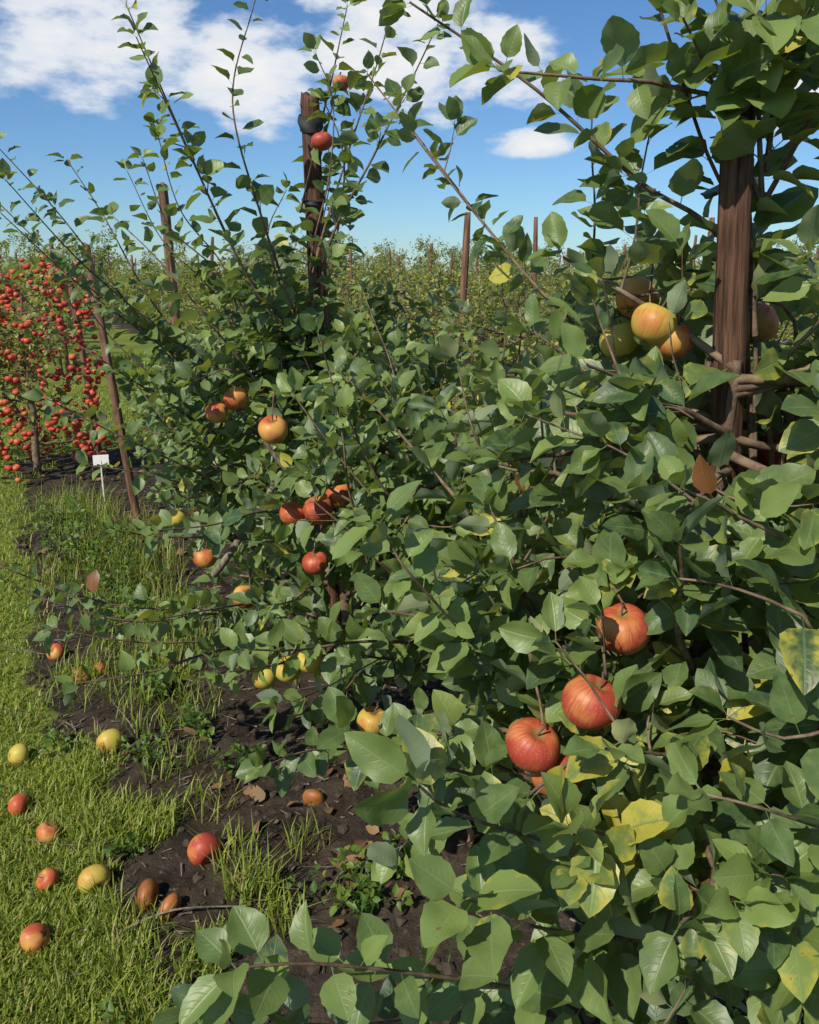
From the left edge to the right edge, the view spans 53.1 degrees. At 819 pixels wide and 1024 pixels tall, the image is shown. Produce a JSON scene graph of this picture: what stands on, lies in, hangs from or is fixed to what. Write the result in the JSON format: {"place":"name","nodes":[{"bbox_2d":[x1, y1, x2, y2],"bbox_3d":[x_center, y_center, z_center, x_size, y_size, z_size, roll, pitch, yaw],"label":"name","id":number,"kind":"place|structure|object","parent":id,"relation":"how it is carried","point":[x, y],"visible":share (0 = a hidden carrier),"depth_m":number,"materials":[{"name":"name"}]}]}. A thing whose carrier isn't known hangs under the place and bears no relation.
{"place":"outdoors","nodes":[
{"label":"outdoors","id":0,"kind":"place"},
{"bbox_2d":[0,351,605,1023],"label":"grass","id":1,"kind":"structure","parent":0,"point":[96,809],"depth_m":2.42,"materials":[{"name":"green plant"}]},
{"bbox_2d":[8,743,30,765],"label":"fallen apple","id":2,"kind":"object","parent":1,"relation":"on","point":[19,753],"visible":0.94,"depth_m":2.78,"materials":[{"name":"yellow food"}]},
{"bbox_2d":[20,923,49,953],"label":"fallen apple","id":3,"kind":"object","parent":1,"relation":"on","point":[34,936],"visible":0.98,"depth_m":1.99,"materials":[{"name":"food"}]},
{"bbox_2d":[36,820,59,842],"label":"fallen apple","id":4,"kind":"object","parent":1,"relation":"on","point":[44,831],"visible":0.77,"depth_m":2.38,"materials":[{"name":"food"}]},
{"bbox_2d":[77,864,110,893],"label":"fallen apple","id":5,"kind":"object","parent":1,"relation":"on","point":[100,874],"visible":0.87,"depth_m":2.18,"materials":[{"name":"yellow food"}]},
{"bbox_2d":[96,728,123,753],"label":"fallen apple","id":6,"kind":"object","parent":1,"relation":"on","point":[107,736],"visible":0.76,"depth_m":2.82,"materials":[{"name":"yellow food"}]},
{"bbox_2d":[0,274,817,1023],"bbox_3d":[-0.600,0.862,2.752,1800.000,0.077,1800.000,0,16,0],"label":"ground","id":7,"kind":"structure","parent":0,"point":[168,876],"depth_m":2.69,"materials":[{"name":"green plant"}]},
{"bbox_2d":[8,793,32,815],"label":"fallen apple","id":8,"kind":"object","parent":7,"relation":"on","point":[18,802],"visible":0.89,"depth_m":2.51,"materials":[{"name":"red plant"}]},
{"bbox_2d":[36,868,58,890],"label":"fallen apple","id":9,"kind":"object","parent":7,"relation":"on","point":[46,877],"visible":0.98,"depth_m":2.20,"materials":[{"name":"red plant"}]},
{"bbox_2d":[46,643,64,660],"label":"fallen apple","id":10,"kind":"object","parent":7,"relation":"on","point":[57,648],"visible":0.81,"depth_m":3.50,"materials":[{"name":"food"}]},
{"bbox_2d":[0,253,112,482],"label":"red apple tree","id":11,"kind":"object","parent":7,"relation":"on","point":[27,353],"visible":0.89,"depth_m":6.49,"materials":[{"name":"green plant"}]},
{"bbox_2d":[38,722,87,756],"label":"weed plant","id":12,"kind":"object","parent":7,"relation":"on","point":[52,734],"visible":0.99,"depth_m":2.82,"materials":[{"name":"green plant"}]},
{"bbox_2d":[26,490,102,538],"bbox_3d":[-2.173,-0.007,5.179,0.437,0.287,0.438,-6,17,-18],"label":"weed plant","id":13,"kind":"object","parent":7,"relation":"on","point":[68,511],"visible":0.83,"depth_m":5.11,"materials":[{"name":"green plant"}]},
{"bbox_2d":[73,667,89,682],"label":"fallen apple","id":14,"kind":"object","parent":7,"relation":"on","point":[80,674],"visible":0.56,"depth_m":3.33,"materials":[{"name":"food"}]},
{"bbox_2d":[68,284,102,454],"bbox_3d":[-2.701,-1.080,6.872,0.056,1.619,0.056,-3,16,1],"label":"wooden stake","id":15,"kind":"object","parent":7,"relation":"on","point":[82,352],"visible":0.31,"depth_m":6.80,"materials":[{"name":"brown wood"}]},
{"bbox_2d":[39,517,154,569],"bbox_3d":[-1.748,0.151,4.629,0.556,0.295,0.561,0,16,0],"label":"weed plant","id":16,"kind":"object","parent":7,"relation":"on","point":[70,540],"visible":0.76,"depth_m":4.56,"materials":[{"name":"green plant"}]},
{"bbox_2d":[93,662,105,674],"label":"fallen apple","id":17,"kind":"object","parent":7,"relation":"on","point":[102,667],"visible":0.73,"depth_m":3.39,"materials":[{"name":"food"}]},
{"bbox_2d":[93,455,108,501],"bbox_3d":[-2.230,-0.222,5.960,0.110,0.380,0.082,-5,17,-16],"label":"plant label sign","id":18,"kind":"object","parent":7,"relation":"on","point":[100,459],"visible":0.77,"depth_m":5.94,"materials":[{"name":"white plastic"}]},
{"bbox_2d":[81,242,141,530],"bbox_3d":[-1.790,-0.665,4.989,0.054,1.885,0.053,-5,15,2],"label":"wooden stake","id":19,"kind":"object","parent":7,"relation":"on","point":[115,402],"visible":0.56,"depth_m":4.96,"materials":[{"name":"brown wood"}]},
{"bbox_2d":[95,995,128,1023],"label":"weed plant","id":20,"kind":"object","parent":7,"relation":"on","point":[104,1004],"visible":1,"depth_m":1.76,"materials":[{"name":"green plant"}]},
{"bbox_2d":[63,551,166,610],"bbox_3d":[-1.511,0.338,4.156,0.429,0.260,0.442,8,18,25],"label":"weed plant","id":21,"kind":"object","parent":7,"relation":"on","point":[104,580],"visible":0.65,"depth_m":4.21,"materials":[{"name":"green plant"}]},
{"bbox_2d":[101,830,145,861],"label":"weed plant","id":22,"kind":"object","parent":7,"relation":"on","point":[130,838],"visible":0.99,"depth_m":2.31,"materials":[{"name":"green plant"}]},
{"bbox_2d":[91,576,168,626],"bbox_3d":[-1.332,0.428,3.889,0.324,0.219,0.422,0,16,0],"label":"weed plant","id":23,"kind":"object","parent":7,"relation":"on","point":[111,598],"visible":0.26,"depth_m":3.90,"materials":[{"name":"green plant"}]},
{"bbox_2d":[102,595,164,651],"bbox_3d":[-1.269,0.486,3.702,0.298,0.204,0.404,0,16,0],"label":"weed plant","id":24,"kind":"object","parent":7,"relation":"on","point":[131,604],"visible":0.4,"depth_m":3.72,"materials":[{"name":"green plant"}]},
{"bbox_2d":[116,725,170,766],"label":"weed plant","id":25,"kind":"object","parent":7,"relation":"on","point":[143,736],"visible":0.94,"depth_m":2.76,"materials":[{"name":"green plant"}]},
{"bbox_2d":[120,651,177,697],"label":"weed plant","id":26,"kind":"object","parent":7,"relation":"on","point":[155,681],"visible":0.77,"depth_m":3.18,"materials":[{"name":"green plant"}]},
{"bbox_2d":[137,878,162,910],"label":"fallen apple","id":27,"kind":"object","parent":7,"relation":"on","point":[149,887],"visible":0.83,"depth_m":2.14,"materials":[{"name":"orange food"}]},
{"bbox_2d":[0,112,319,578],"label":"apple tree","id":28,"kind":"object","parent":7,"relation":"on","point":[194,416],"visible":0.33,"depth_m":2.89,"materials":[{"name":"green plant"}]},
{"bbox_2d":[118,296,220,530],"bbox_3d":[-1.218,-0.506,4.901,0.940,1.518,0.947,6,17,21],"label":"apple tree","id":29,"kind":"object","parent":7,"relation":"on","point":[137,394],"visible":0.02,"depth_m":4.75,"materials":[{"name":"green plant"}]},
{"bbox_2d":[158,893,181,920],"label":"fallen apple","id":30,"kind":"object","parent":7,"relation":"on","point":[169,901],"visible":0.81,"depth_m":2.10,"materials":[{"name":"orange food"}]},
{"bbox_2d":[126,321,229,506],"bbox_3d":[-1.496,-0.706,5.890,0.989,1.364,0.916,0,16,0],"label":"apple tree","id":31,"kind":"object","parent":7,"relation":"on","point":[143,452],"visible":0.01,"depth_m":5.65,"materials":[{"name":"green plant"}]},
{"bbox_2d":[158,182,199,521],"bbox_3d":[-1.444,-0.897,5.176,0.065,2.216,0.064,-1,16,0],"label":"wooden stake","id":32,"kind":"object","parent":7,"relation":"on","point":[163,196],"visible":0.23,"depth_m":4.96,"materials":[{"name":"brown wood"}]},
{"bbox_2d":[168,700,214,744],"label":"weed plant","id":33,"kind":"object","parent":7,"relation":"on","point":[196,717],"visible":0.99,"depth_m":2.90,"materials":[{"name":"green plant"}]},
{"bbox_2d":[187,833,220,865],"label":"fallen apple","id":34,"kind":"object","parent":7,"relation":"on","point":[197,843],"visible":0.91,"depth_m":2.28,"materials":[{"name":"red food"}]},
{"bbox_2d":[210,741,266,781],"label":"weed plant","id":35,"kind":"object","parent":7,"relation":"on","point":[245,750],"visible":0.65,"depth_m":2.67,"materials":[{"name":"green plant"}]},
{"bbox_2d":[0,456,478,932],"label":"leaf litter","id":36,"kind":"object","parent":7,"relation":"on","point":[257,794],"visible":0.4,"depth_m":2.53,"materials":[{"name":"brown plant"}]},
{"bbox_2d":[0,0,516,730],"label":"apple tree","id":37,"kind":"object","parent":7,"relation":"on","point":[278,338],"visible":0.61,"depth_m":2.62,"materials":[{"name":"green plant"}]},
{"bbox_2d":[168,505,187,526],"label":"apple","id":38,"kind":"object","parent":37,"relation":"attached to","point":[178,514],"visible":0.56,"depth_m":2.97,"materials":[{"name":"yellow plant"}]},
{"bbox_2d":[192,544,216,567],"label":"apple","id":39,"kind":"object","parent":37,"relation":"attached to","point":[205,558],"visible":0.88,"depth_m":2.77,"materials":[{"name":"orange plant"}]},
{"bbox_2d":[205,399,227,422],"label":"apple","id":40,"kind":"object","parent":37,"relation":"attached to","point":[216,412],"visible":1,"depth_m":2.78,"materials":[{"name":"orange plant"}]},
{"bbox_2d":[224,383,248,408],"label":"apple","id":41,"kind":"object","parent":37,"relation":"attached to","point":[236,398],"visible":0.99,"depth_m":2.76,"materials":[{"name":"orange plant"}]},
{"bbox_2d":[211,486,274,577],"bbox_3d":[-0.555,0.074,2.708,0.231,0.317,0.074,-1,16,-3],"label":"pruned branch","id":42,"kind":"object","parent":37,"relation":"attached to","point":[223,562],"visible":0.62,"depth_m":2.69,"materials":[{"name":"brown plant"}]},
{"bbox_2d":[233,585,254,607],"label":"apple","id":43,"kind":"object","parent":37,"relation":"attached to","point":[242,588],"visible":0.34,"depth_m":2.56,"materials":[{"name":"orange plant"}]},
{"bbox_2d":[252,664,276,688],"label":"apple","id":44,"kind":"object","parent":37,"relation":"attached to","point":[257,682],"visible":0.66,"depth_m":2.46,"materials":[{"name":"yellow plant"}]},
{"bbox_2d":[258,415,287,443],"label":"apple","id":45,"kind":"object","parent":37,"relation":"attached to","point":[272,429],"visible":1,"depth_m":2.57,"materials":[{"name":"orange plant"}]},
{"bbox_2d":[262,440,312,495],"bbox_3d":[-0.361,-0.139,2.833,0.100,0.295,0.388,6,17,20],"label":"pruned branch","id":46,"kind":"object","parent":37,"relation":"attached to","point":[272,452],"visible":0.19,"depth_m":2.65,"materials":[{"name":"brown plant"}]},
{"bbox_2d":[276,656,300,682],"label":"apple","id":47,"kind":"object","parent":37,"relation":"attached to","point":[279,676],"visible":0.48,"depth_m":2.40,"materials":[{"name":"yellow plant"}]},
{"bbox_2d":[279,500,304,524],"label":"apple","id":48,"kind":"object","parent":37,"relation":"attached to","point":[290,510],"visible":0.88,"depth_m":2.28,"materials":[{"name":"red plant"}]},
{"bbox_2d":[302,549,328,574],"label":"apple","id":49,"kind":"object","parent":37,"relation":"attached to","point":[315,562],"visible":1,"depth_m":2.28,"materials":[{"name":"red plant"}]},
{"bbox_2d":[311,127,331,150],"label":"apple","id":50,"kind":"object","parent":37,"relation":"attached to","point":[321,141],"visible":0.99,"depth_m":2.58,"materials":[{"name":"red plant"}]},
{"bbox_2d":[333,73,347,90],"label":"apple","id":51,"kind":"object","parent":37,"relation":"attached to","point":[341,78],"visible":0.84,"depth_m":2.68,"materials":[{"name":"orange plant"}]},
{"bbox_2d":[1,486,583,1023],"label":"fallen twigs","id":52,"kind":"object","parent":7,"relation":"on","point":[149,918],"visible":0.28,"depth_m":2.80,"materials":[{"name":"brown wood"}]},
{"bbox_2d":[302,789,324,805],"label":"fallen apple","id":53,"kind":"object","parent":7,"relation":"on","point":[312,797],"visible":0.94,"depth_m":2.53,"materials":[{"name":"orange food"}]},
{"bbox_2d":[297,92,340,652],"bbox_3d":[-0.317,-0.313,3.057,0.087,2.286,0.086,-1,16,0],"label":"wooden stake","id":54,"kind":"object","parent":7,"relation":"on","point":[314,196],"visible":0.33,"depth_m":2.80,"materials":[{"name":"brown wood"}]},
{"bbox_2d":[284,844,413,917],"bbox_3d":[-0.152,0.953,2.131,0.320,0.144,0.184,9,18,27],"label":"weed plant","id":55,"kind":"object","parent":7,"relation":"on","point":[373,889],"visible":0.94,"depth_m":2.13,"materials":[{"name":"green plant"}]},
{"bbox_2d":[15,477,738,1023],"bbox_3d":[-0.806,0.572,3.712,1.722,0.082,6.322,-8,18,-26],"label":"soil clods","id":56,"kind":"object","parent":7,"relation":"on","point":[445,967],"visible":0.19,"depth_m":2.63,"materials":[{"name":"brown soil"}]},
{"bbox_2d":[364,831,412,878],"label":"weed plant","id":57,"kind":"object","parent":7,"relation":"on","point":[407,847],"visible":0.28,"depth_m":2.24,"materials":[{"name":"green plant"}]},
{"bbox_2d":[0,212,818,447],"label":"orchard rows","id":58,"kind":"object","parent":7,"relation":"on","point":[475,293],"visible":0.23,"depth_m":13.78,"materials":[{"name":"green plant"}]},
{"bbox_2d":[0,221,818,282],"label":"distant treeline","id":59,"kind":"object","parent":7,"relation":"on","point":[99,255],"visible":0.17,"depth_m":73.31,"materials":[{"name":"green plant"}]},
{"bbox_2d":[218,235,656,806],"bbox_3d":[0.099,0.134,2.274,1.289,1.717,1.472,0,16,0],"label":"apple tree","id":60,"kind":"object","parent":7,"relation":"on","point":[400,435],"visible":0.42,"depth_m":2.03,"materials":[{"name":"green plant"}]},
{"bbox_2d":[298,650,322,672],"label":"apple","id":61,"kind":"object","parent":60,"relation":"attached to","point":[313,666],"visible":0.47,"depth_m":2.28,"materials":[{"name":"yellow plant"}]},
{"bbox_2d":[303,495,332,523],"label":"apple","id":62,"kind":"object","parent":60,"relation":"attached to","point":[310,506],"visible":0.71,"depth_m":2.27,"materials":[{"name":"red plant"}]},
{"bbox_2d":[325,478,353,507],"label":"apple","id":63,"kind":"object","parent":60,"relation":"attached to","point":[337,501],"visible":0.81,"depth_m":2.32,"materials":[{"name":"orange plant"}]},
{"bbox_2d":[357,705,384,734],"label":"apple","id":64,"kind":"object","parent":60,"relation":"attached to","point":[368,718],"visible":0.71,"depth_m":1.98,"materials":[{"name":"yellow plant"}]},
{"bbox_2d":[152,0,818,1023],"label":"apple tree","id":65,"kind":"object","parent":7,"relation":"on","point":[662,870],"visible":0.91,"depth_m":1.14,"materials":[{"name":"green plant"}]},
{"bbox_2d":[505,717,560,773],"bbox_3d":[0.182,0.336,1.195,0.081,0.084,0.083,15,35,-2],"label":"apple","id":66,"kind":"object","parent":65,"relation":"attached to","point":[533,745],"visible":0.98,"depth_m":1.17,"materials":[{"name":"red plant"}]},
{"bbox_2d":[530,753,582,795],"bbox_3d":[0.220,0.382,1.221,0.080,0.079,0.077,5,-14,-41],"label":"apple","id":67,"kind":"object","parent":65,"relation":"attached to","point":[536,779],"visible":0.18,"depth_m":1.20,"materials":[{"name":"orange plant"}]},
{"bbox_2d":[561,672,620,729],"bbox_3d":[0.246,0.250,1.098,0.080,0.081,0.077,19,21,-10],"label":"apple","id":68,"kind":"object","parent":65,"relation":"attached to","point":[582,707],"visible":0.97,"depth_m":1.07,"materials":[{"name":"red plant"}]},
{"bbox_2d":[599,318,637,357],"bbox_3d":[0.384,-0.322,1.502,0.073,0.074,0.071,-15,0,-6],"label":"apple","id":69,"kind":"object","parent":65,"relation":"attached to","point":[626,343],"visible":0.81,"depth_m":1.48,"materials":[{"name":"green plant"}]},
{"bbox_2d":[596,603,650,654],"bbox_3d":[0.311,0.164,1.192,0.080,0.083,0.081,17,39,36],"label":"apple","id":70,"kind":"object","parent":65,"relation":"attached to","point":[625,628],"visible":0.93,"depth_m":1.17,"materials":[{"name":"red plant"}]},
{"bbox_2d":[615,276,659,318],"bbox_3d":[0.418,-0.392,1.501,0.075,0.076,0.079,-4,17,-14],"label":"apple","id":71,"kind":"object","parent":65,"relation":"attached to","point":[626,307],"visible":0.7,"depth_m":1.47,"materials":[{"name":"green plant"}]},
{"bbox_2d":[631,300,677,344],"bbox_3d":[0.407,-0.317,1.350,0.077,0.078,0.076,33,15,29],"label":"apple","id":72,"kind":"object","parent":65,"relation":"attached to","point":[649,323],"visible":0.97,"depth_m":1.32,"materials":[{"name":"yellow plant"}]},
{"bbox_2d":[651,324,692,358],"bbox_3d":[0.438,-0.293,1.365,0.071,0.073,0.073,11,6,40],"label":"apple","id":73,"kind":"object","parent":65,"relation":"attached to","point":[682,345],"visible":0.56,"depth_m":1.34,"materials":[{"name":"orange plant"}]},
{"bbox_2d":[741,454,758,471],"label":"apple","id":74,"kind":"object","parent":65,"relation":"attached to","point":[746,456],"visible":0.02,"depth_m":1.48,"materials":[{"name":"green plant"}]},
{"bbox_2d":[749,302,778,343],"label":"apple","id":75,"kind":"object","parent":65,"relation":"attached to","point":[767,321],"visible":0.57,"depth_m":1.47,"materials":[{"name":"red plant"}]},
{"bbox_2d":[757,429,786,466],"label":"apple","id":76,"kind":"object","parent":65,"relation":"attached to","point":[762,458],"visible":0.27,"depth_m":1.48,"materials":[{"name":"red plant"}]},
{"bbox_2d":[774,389,799,422],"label":"pruned branch","id":77,"kind":"object","parent":65,"relation":"attached to","point":[788,416],"visible":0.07,"depth_m":1.40,"materials":[{"name":"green plant"}]},
{"bbox_2d":[688,105,755,1023],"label":"wooden stake","id":78,"kind":"object","parent":7,"relation":"on","point":[730,321],"visible":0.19,"depth_m":1.28,"materials":[{"name":"brown wood"}]},
{"bbox_2d":[725,1003,740,1016],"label":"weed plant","id":79,"kind":"object","parent":7,"relation":"on","point":[736,1012],"visible":0.36,"depth_m":1.74,"materials":[{"name":"green plant"}]},
{"bbox_2d":[0,0,818,273],"label":"sky","id":80,"kind":"structure","parent":0,"point":[67,88],"materials":[{"name":"blue"}]}
]}

